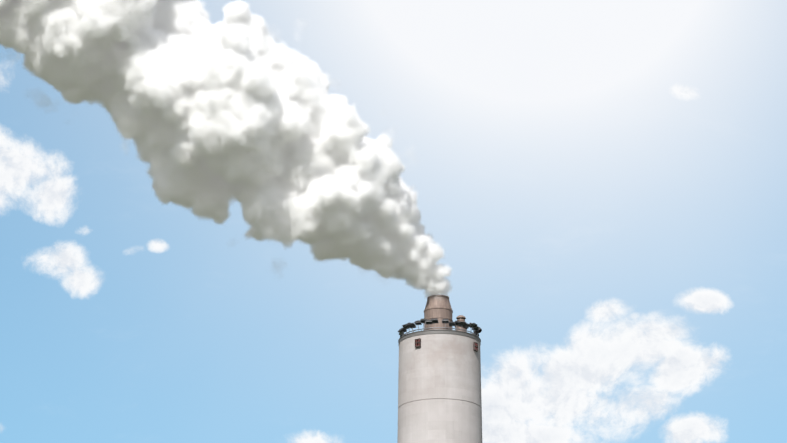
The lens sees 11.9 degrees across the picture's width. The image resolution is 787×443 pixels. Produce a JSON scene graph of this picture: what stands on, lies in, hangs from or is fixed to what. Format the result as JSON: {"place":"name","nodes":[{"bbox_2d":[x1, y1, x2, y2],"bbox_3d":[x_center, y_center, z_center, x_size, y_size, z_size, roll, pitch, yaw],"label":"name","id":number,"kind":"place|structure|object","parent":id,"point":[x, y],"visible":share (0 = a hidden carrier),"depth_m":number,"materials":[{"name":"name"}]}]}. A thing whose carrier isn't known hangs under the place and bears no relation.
{"place":"outdoors","nodes":[
{"label":"outdoors","id":0,"kind":"place"},
{"bbox_2d":[0,0,786,442],"label":"sky","id":1,"kind":"structure","parent":0,"point":[222,221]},
{"bbox_2d":[397,295,481,442],"bbox_3d":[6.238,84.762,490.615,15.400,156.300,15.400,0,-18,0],"label":"smokestack","id":2,"kind":"object","parent":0,"point":[439,387],"visible":1,"depth_m":506.19,"materials":[{"name":"concrete"}]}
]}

